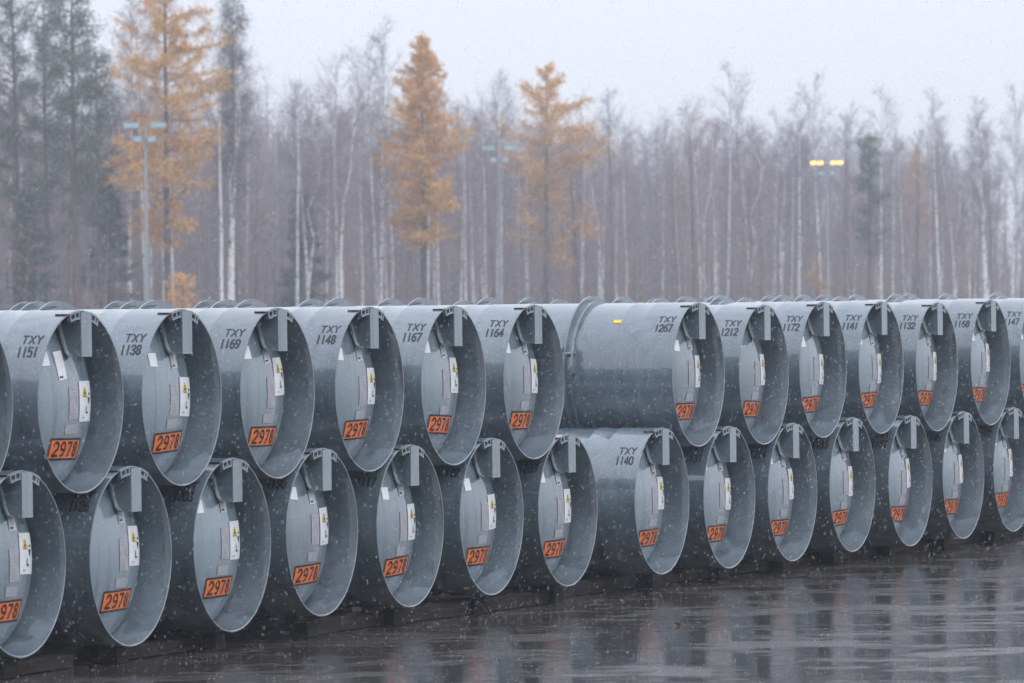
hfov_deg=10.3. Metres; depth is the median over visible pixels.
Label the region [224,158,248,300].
birch tree
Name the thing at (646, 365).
transport cylinder
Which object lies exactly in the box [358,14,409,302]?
birch tree
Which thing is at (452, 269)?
birch tree
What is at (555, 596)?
rubber chock
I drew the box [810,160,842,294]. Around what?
light mast
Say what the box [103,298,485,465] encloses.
transport cylinder
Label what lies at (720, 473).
transport cylinder
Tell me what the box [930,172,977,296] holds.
birch tree
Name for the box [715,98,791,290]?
birch tree
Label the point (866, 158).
pine tree
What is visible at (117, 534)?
transport cylinder
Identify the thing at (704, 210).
birch tree
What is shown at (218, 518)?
transport cylinder
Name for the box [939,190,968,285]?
birch tree
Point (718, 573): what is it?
rubber chock
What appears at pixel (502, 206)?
birch tree
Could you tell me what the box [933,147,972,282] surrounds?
birch tree
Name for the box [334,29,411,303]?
birch tree
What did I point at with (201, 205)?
birch tree
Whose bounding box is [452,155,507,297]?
birch tree
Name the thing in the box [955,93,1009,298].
birch tree
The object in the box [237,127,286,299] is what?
birch tree
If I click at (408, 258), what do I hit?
birch tree
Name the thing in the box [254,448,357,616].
transport cylinder
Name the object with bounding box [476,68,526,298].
birch tree
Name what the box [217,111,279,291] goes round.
birch tree
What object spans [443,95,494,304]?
birch tree
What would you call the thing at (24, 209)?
spruce tree
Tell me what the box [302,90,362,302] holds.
birch tree
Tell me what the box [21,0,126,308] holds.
pine tree
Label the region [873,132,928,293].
birch tree
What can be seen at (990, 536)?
rubber chock
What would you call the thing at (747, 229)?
birch tree
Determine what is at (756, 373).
transport cylinder
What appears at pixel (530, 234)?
birch tree
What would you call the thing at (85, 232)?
birch tree
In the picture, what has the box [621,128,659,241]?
birch tree
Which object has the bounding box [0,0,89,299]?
pine tree
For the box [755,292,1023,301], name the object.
transport cylinder
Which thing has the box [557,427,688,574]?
transport cylinder
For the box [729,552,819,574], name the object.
timber
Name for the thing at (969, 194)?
birch tree
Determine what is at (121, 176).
birch tree
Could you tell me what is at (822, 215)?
birch tree
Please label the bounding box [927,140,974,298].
birch tree
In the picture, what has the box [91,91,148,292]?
birch tree
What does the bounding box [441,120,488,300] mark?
birch tree
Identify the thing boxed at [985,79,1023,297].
birch tree
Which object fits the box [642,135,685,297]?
birch tree
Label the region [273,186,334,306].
spruce tree
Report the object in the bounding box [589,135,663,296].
birch tree
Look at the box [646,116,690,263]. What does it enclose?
birch tree
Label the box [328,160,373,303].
birch tree
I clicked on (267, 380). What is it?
transport cylinder
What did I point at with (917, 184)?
birch tree
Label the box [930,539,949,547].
rubber chock
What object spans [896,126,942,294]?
birch tree
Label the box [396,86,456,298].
birch tree
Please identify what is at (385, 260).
birch tree
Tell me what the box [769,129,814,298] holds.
birch tree
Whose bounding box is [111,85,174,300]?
birch tree
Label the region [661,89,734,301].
birch tree
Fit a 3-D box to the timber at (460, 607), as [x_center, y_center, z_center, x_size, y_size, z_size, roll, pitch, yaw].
[-0.311,2.055,44.266,0.160,0.110,2.909,0,0,23]
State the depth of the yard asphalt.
40.67 m
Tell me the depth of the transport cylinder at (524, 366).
44.75 m
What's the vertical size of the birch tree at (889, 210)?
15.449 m
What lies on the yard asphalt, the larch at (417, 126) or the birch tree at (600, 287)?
the larch at (417, 126)
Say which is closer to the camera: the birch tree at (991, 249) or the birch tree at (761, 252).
the birch tree at (761, 252)
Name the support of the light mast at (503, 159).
on the yard asphalt
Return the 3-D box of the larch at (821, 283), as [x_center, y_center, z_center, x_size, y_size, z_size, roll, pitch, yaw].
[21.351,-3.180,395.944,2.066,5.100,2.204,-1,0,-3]
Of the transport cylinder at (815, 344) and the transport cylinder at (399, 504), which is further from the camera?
the transport cylinder at (815, 344)
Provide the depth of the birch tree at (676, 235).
394.21 m
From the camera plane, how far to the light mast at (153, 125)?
287.88 m
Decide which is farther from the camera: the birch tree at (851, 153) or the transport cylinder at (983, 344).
the birch tree at (851, 153)
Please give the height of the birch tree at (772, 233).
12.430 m
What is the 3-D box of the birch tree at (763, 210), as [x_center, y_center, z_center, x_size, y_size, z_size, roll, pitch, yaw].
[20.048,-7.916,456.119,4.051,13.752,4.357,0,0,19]
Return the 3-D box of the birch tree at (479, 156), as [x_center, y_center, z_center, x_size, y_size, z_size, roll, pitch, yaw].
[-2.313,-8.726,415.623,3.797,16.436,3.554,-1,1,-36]
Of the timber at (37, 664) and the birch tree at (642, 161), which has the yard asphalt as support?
the timber at (37, 664)
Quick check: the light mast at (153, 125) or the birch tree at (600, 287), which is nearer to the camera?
the light mast at (153, 125)
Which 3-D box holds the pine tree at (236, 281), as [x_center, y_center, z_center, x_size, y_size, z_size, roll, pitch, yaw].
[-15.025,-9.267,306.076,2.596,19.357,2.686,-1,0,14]
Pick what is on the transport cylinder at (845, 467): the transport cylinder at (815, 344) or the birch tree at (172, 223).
the transport cylinder at (815, 344)
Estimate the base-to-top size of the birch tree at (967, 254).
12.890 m
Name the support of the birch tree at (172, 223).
on the ground
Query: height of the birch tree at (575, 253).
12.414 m
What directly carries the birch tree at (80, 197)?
on the ground
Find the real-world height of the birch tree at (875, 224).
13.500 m
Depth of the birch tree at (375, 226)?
406.78 m
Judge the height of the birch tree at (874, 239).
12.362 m
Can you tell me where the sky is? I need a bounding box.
[0,0,1023,306]
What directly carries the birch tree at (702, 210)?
on the ground
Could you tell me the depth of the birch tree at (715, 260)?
392.15 m
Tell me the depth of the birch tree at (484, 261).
338.52 m
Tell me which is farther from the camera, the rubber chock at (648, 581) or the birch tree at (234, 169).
the birch tree at (234, 169)
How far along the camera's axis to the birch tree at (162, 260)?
321.77 m
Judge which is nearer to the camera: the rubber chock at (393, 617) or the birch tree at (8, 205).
the rubber chock at (393, 617)
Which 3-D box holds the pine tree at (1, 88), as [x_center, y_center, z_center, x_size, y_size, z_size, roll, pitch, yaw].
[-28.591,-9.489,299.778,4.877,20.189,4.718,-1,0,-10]
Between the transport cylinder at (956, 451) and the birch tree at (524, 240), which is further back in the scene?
the birch tree at (524, 240)
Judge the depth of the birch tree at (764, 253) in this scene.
439.42 m
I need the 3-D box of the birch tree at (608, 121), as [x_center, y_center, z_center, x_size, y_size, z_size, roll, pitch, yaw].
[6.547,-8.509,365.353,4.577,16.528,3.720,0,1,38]
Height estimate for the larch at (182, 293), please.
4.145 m
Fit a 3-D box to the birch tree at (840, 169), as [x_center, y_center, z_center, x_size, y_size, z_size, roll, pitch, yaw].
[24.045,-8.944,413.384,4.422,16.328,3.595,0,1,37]
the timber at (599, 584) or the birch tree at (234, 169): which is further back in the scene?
the birch tree at (234, 169)
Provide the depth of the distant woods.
415.51 m
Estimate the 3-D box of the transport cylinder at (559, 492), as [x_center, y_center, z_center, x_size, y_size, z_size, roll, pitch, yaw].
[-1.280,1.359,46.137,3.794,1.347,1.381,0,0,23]
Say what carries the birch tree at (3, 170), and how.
on the ground
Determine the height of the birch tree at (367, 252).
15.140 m
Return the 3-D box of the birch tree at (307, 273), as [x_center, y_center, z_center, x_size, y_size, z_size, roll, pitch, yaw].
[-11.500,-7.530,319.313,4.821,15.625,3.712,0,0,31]
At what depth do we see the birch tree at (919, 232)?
432.23 m
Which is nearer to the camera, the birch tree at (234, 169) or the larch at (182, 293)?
the larch at (182, 293)
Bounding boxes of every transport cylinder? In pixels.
[0,300,314,478]
[0,310,123,493]
[0,342,12,471]
[0,470,65,657]
[10,299,403,471]
[14,301,221,485]
[43,466,171,646]
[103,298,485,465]
[153,458,270,631]
[193,298,564,458]
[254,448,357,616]
[338,444,443,606]
[377,296,724,446]
[428,438,523,594]
[453,298,788,444]
[507,434,597,586]
[518,295,846,437]
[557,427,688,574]
[609,426,754,574]
[647,296,957,430]
[675,295,903,433]
[700,294,1010,424]
[741,423,816,560]
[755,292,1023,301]
[760,293,1023,415]
[805,417,875,551]
[862,415,931,546]
[921,411,983,538]
[973,407,1023,531]
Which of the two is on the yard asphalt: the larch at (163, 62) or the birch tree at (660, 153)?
the larch at (163, 62)
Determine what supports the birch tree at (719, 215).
on the ground
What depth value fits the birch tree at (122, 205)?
348.35 m
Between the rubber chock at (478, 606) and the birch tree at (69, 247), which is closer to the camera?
the rubber chock at (478, 606)
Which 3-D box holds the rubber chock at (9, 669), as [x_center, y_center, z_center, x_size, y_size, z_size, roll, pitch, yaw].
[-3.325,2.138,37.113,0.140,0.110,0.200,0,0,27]
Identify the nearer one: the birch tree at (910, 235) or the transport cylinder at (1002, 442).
the transport cylinder at (1002, 442)
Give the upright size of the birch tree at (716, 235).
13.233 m
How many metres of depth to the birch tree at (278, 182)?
407.59 m
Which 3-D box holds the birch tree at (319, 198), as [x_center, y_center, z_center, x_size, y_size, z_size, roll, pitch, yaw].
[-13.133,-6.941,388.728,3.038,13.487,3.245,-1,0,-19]
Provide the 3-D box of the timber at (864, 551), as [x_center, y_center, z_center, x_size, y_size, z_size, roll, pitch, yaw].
[3.516,1.956,53.754,0.160,0.090,2.909,0,0,23]
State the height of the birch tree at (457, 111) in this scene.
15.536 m
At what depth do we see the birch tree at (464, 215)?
333.94 m
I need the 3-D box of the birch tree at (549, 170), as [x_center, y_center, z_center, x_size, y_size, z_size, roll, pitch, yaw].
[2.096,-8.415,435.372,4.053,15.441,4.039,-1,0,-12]
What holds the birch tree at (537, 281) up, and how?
on the ground
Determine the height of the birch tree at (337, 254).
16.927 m
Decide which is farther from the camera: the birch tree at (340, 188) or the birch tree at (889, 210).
the birch tree at (889, 210)
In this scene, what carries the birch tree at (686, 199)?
on the ground
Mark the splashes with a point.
(673, 630)
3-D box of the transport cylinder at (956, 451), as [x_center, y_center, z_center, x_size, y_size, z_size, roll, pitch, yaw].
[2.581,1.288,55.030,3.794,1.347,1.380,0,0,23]
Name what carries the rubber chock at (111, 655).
on the yard asphalt
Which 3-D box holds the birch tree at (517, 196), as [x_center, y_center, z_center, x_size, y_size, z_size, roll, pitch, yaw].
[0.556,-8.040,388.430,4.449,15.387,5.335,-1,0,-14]
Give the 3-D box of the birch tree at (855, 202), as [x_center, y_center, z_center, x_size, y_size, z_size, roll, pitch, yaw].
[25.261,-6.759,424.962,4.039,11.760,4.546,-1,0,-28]
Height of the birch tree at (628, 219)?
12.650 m
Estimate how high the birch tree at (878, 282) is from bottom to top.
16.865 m
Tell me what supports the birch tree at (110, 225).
on the ground
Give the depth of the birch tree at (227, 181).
382.27 m
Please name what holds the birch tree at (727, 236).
on the ground
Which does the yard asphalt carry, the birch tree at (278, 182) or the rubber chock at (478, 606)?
the rubber chock at (478, 606)
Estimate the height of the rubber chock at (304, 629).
0.110 m
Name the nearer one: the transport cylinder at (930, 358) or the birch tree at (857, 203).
the transport cylinder at (930, 358)
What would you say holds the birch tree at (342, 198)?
on the ground
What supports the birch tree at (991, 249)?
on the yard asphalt
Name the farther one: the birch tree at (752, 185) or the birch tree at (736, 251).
the birch tree at (736, 251)
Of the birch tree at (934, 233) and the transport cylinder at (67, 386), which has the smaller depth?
the transport cylinder at (67, 386)
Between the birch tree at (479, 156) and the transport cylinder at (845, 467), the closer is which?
the transport cylinder at (845, 467)
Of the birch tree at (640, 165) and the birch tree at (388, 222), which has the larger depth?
the birch tree at (640, 165)
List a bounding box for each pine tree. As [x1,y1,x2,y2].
[0,0,55,304]
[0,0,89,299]
[0,23,12,204]
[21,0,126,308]
[57,40,128,308]
[211,0,259,302]
[848,129,895,299]
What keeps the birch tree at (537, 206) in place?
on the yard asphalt
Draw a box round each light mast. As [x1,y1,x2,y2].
[123,122,165,301]
[481,145,516,301]
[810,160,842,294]
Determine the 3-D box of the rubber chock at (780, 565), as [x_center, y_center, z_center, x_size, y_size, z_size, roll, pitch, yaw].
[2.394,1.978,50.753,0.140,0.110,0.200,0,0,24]
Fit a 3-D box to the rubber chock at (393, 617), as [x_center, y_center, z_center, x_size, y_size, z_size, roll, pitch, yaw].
[-0.902,2.072,42.720,0.140,0.110,0.200,0,0,27]
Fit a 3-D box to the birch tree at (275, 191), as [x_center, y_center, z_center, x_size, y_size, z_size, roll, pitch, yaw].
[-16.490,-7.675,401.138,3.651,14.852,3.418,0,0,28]
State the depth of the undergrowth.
365.09 m
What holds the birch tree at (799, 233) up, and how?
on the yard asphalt
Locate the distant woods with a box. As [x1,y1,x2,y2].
[0,52,1023,307]
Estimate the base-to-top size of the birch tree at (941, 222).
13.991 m
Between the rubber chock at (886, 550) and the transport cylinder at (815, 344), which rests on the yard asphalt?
the rubber chock at (886, 550)
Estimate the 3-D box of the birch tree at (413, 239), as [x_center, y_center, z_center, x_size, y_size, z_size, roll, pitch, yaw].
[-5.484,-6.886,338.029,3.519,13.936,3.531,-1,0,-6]
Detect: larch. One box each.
[97,0,240,304]
[161,271,201,307]
[366,31,476,297]
[487,60,616,303]
[806,260,833,299]
[903,148,931,297]
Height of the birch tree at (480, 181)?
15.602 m
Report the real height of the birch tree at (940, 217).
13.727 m
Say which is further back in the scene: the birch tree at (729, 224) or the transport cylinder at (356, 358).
the birch tree at (729, 224)
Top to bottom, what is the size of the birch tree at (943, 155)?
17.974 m
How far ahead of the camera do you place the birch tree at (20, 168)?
345.88 m
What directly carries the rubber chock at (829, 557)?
on the yard asphalt
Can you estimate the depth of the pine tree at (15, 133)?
302.96 m
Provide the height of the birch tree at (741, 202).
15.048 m
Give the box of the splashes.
[13,538,1023,682]
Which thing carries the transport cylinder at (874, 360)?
on the transport cylinder at (845, 467)
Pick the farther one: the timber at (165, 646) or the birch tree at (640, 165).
the birch tree at (640, 165)
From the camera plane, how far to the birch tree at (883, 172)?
402.91 m
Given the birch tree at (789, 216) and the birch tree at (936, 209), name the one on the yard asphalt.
the birch tree at (936, 209)
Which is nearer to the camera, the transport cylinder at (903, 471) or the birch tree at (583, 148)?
the transport cylinder at (903, 471)
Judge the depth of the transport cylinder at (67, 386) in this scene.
37.74 m
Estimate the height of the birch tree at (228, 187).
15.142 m
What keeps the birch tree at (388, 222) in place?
on the ground
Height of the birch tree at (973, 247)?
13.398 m
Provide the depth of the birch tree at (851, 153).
435.11 m
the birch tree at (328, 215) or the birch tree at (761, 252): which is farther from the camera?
the birch tree at (761, 252)
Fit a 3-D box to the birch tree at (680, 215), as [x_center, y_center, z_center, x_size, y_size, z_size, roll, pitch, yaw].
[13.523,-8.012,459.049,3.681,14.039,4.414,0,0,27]
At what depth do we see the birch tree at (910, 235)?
429.22 m
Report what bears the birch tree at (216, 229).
on the ground
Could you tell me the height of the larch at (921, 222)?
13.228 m
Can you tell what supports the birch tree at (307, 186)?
on the ground
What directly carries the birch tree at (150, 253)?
on the ground
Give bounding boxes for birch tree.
[0,73,48,304]
[0,105,36,305]
[0,141,19,207]
[2,65,65,225]
[3,93,39,254]
[40,37,116,302]
[68,133,107,268]
[79,161,101,294]
[82,163,124,286]
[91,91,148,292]
[101,89,152,300]
[103,0,158,300]
[104,135,126,292]
[107,112,156,299]
[110,0,172,301]
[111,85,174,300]
[118,118,155,294]
[123,2,210,307]
[123,131,186,300]
[128,84,198,298]
[149,166,200,287]
[150,112,187,253]
[151,151,196,289]
[155,0,273,300]
[177,135,216,294]
[188,175,228,294]
[193,12,271,300]
[196,171,229,290]
[204,129,246,247]
[206,98,251,249]
[210,126,246,281]
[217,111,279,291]
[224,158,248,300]
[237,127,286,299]
[260,129,294,265]
[262,129,293,278]
[272,77,351,299]
[275,81,326,306]
[286,138,331,288]
[297,45,392,298]
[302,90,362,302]
[304,144,338,298]
[305,133,362,298]
[316,108,360,298]
[319,110,366,266]
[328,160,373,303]
[331,91,394,305]
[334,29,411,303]
[350,120,418,297]
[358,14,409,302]
[358,174,398,296]
[366,179,402,288]
[369,137,397,298]
[386,93,438,304]
[394,118,446,279]
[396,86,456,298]
[397,157,443,287]
[409,134,472,304]
[431,155,451,301]
[432,103,480,299]
[432,121,500,300]
[432,152,467,299]
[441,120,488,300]
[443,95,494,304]
[449,103,527,297]
[451,111,500,301]
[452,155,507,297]
[454,179,486,291]
[466,110,489,242]
[467,112,511,297]
[473,137,524,285]
[474,72,534,299]
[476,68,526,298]
[495,115,542,301]
[503,157,553,291]
[504,181,544,297]
[505,117,544,297]
[517,119,575,303]
[521,137,561,272]
[528,163,561,302]
[551,137,593,302]
[553,142,592,303]
[563,136,603,300]
[568,138,602,283]
[569,107,639,299]
[584,165,597,283]
[584,177,604,294]
[587,170,639,298]
[588,82,636,301]
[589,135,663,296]
[613,164,647,284]
[618,176,649,300]
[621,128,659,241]
[628,146,661,302]
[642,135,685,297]
[645,144,701,299]
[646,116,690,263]
[651,145,695,297]
[657,104,727,298]
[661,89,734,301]
[665,159,690,293]
[672,133,705,292]
[674,153,725,295]
[680,115,745,295]
[683,151,724,276]
[693,58,761,295]
[695,137,749,294]
[708,165,732,285]
[709,172,745,298]
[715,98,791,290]
[723,206,751,295]
[725,137,763,296]
[731,163,772,297]
[733,126,786,298]
[739,167,790,295]
[740,160,778,284]
[751,172,790,295]
[754,144,784,296]
[757,106,801,296]
[763,119,800,294]
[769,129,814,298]
[771,92,821,295]
[782,69,852,294]
[783,121,822,294]
[786,142,823,252]
[791,161,837,297]
[823,109,862,297]
[823,168,867,295]
[825,177,877,295]
[828,165,867,294]
[832,160,865,294]
[835,101,873,270]
[842,172,865,270]
[846,81,915,299]
[848,115,896,299]
[853,189,890,285]
[854,178,889,283]
[865,157,906,299]
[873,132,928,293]
[879,151,901,291]
[882,141,911,293]
[885,154,928,292]
[888,170,934,289]
[894,171,924,290]
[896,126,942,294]
[903,151,928,250]
[913,117,944,298]
[913,158,944,274]
[916,87,954,297]
[919,176,952,283]
[920,161,948,298]
[925,119,956,291]
[925,150,964,294]
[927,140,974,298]
[929,169,948,280]
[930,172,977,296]
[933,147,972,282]
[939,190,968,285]
[944,169,978,287]
[954,161,995,298]
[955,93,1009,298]
[957,125,991,268]
[967,196,997,290]
[971,172,1011,297]
[972,129,1006,294]
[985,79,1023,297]
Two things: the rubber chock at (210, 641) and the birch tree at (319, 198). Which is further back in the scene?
the birch tree at (319, 198)
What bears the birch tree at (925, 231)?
on the ground
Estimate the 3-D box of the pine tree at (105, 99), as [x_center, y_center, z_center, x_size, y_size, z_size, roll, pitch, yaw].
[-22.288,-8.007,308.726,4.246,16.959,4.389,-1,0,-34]
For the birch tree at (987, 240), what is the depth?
428.59 m
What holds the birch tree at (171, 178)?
on the ground
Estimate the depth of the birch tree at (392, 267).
347.18 m
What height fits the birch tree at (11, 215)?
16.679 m
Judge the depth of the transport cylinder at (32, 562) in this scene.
37.28 m
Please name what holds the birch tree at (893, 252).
on the ground
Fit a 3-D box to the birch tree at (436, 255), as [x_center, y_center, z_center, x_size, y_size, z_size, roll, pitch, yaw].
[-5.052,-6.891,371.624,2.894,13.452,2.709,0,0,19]
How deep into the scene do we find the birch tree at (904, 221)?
478.20 m
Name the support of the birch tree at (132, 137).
on the ground
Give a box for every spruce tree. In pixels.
[0,189,61,309]
[80,167,139,308]
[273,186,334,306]
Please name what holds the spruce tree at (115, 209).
on the ground
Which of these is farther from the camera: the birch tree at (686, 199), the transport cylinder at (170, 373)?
the birch tree at (686, 199)
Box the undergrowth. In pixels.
[0,188,1023,309]
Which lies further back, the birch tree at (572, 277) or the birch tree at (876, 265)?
the birch tree at (876, 265)
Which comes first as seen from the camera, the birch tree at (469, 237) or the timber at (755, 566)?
the timber at (755, 566)
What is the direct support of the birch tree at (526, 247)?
on the ground
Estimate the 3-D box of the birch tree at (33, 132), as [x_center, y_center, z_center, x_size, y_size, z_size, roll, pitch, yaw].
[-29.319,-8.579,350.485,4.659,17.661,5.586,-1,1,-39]
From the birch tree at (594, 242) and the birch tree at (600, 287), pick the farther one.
the birch tree at (594, 242)
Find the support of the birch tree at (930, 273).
on the ground
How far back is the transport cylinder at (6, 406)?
36.85 m
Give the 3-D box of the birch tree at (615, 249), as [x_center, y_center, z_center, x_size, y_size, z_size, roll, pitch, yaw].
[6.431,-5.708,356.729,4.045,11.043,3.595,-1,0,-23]
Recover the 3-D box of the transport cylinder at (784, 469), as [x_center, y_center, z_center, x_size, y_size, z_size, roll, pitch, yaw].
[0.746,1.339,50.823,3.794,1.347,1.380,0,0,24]
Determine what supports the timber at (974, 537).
on the yard asphalt
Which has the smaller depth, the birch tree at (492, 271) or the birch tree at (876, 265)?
the birch tree at (492, 271)
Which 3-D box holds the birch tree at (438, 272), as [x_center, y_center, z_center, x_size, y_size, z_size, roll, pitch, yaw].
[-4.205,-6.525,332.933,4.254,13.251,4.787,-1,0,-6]
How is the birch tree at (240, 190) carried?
on the ground
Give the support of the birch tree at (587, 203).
on the ground
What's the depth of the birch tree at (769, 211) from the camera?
420.52 m
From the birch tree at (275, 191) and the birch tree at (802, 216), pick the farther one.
the birch tree at (802, 216)
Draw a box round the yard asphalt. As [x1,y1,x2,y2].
[0,536,1023,682]
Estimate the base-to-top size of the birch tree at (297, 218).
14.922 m
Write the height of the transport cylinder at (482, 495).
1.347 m
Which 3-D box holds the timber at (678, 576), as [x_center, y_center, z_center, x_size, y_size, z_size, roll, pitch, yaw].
[1.367,2.015,48.678,0.160,0.090,1.439,0,0,23]
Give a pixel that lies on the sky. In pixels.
(657, 53)
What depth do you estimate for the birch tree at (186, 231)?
359.00 m
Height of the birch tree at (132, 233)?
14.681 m
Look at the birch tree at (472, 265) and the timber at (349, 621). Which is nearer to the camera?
the timber at (349, 621)
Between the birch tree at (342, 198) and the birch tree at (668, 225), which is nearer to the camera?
the birch tree at (342, 198)
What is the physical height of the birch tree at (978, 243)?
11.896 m
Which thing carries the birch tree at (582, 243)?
on the ground
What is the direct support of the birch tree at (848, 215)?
on the ground
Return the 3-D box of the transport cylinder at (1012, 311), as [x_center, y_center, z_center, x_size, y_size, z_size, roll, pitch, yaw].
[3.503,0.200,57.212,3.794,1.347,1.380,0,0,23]
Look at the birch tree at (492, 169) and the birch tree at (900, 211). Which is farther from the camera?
the birch tree at (900, 211)
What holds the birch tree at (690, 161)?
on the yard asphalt
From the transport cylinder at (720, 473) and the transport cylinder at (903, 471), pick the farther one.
the transport cylinder at (903, 471)
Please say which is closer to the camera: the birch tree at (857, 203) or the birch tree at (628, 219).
the birch tree at (628, 219)
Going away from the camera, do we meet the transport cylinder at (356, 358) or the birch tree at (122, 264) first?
the transport cylinder at (356, 358)
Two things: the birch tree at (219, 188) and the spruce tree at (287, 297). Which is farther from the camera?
the spruce tree at (287, 297)
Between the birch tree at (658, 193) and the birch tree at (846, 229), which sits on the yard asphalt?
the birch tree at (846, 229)
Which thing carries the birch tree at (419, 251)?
on the ground
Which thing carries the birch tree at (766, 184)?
on the ground
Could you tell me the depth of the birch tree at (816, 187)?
399.89 m
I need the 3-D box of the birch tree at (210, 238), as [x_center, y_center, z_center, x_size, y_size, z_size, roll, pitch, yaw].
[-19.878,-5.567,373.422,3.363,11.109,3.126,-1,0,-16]
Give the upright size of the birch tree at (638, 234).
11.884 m
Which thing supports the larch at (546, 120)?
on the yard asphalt
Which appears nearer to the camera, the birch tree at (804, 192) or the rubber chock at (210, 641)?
the rubber chock at (210, 641)
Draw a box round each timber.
[11,654,73,674]
[89,635,199,661]
[292,610,384,633]
[385,589,548,622]
[536,575,634,596]
[635,568,708,585]
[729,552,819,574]
[839,539,930,559]
[949,525,1023,544]
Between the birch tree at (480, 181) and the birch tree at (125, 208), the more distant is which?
the birch tree at (480, 181)
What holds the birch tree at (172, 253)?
on the ground
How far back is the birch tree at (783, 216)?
408.29 m
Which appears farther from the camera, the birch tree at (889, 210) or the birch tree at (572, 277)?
the birch tree at (889, 210)
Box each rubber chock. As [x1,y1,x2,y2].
[0,660,19,678]
[98,646,127,663]
[199,633,226,649]
[290,621,317,637]
[380,609,405,625]
[465,599,487,613]
[542,589,564,603]
[638,574,661,587]
[709,568,729,578]
[769,561,791,569]
[819,552,839,562]
[876,546,896,555]
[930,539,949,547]
[982,532,1000,540]
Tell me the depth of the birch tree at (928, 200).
500.31 m
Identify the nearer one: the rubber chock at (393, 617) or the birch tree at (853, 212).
the rubber chock at (393, 617)

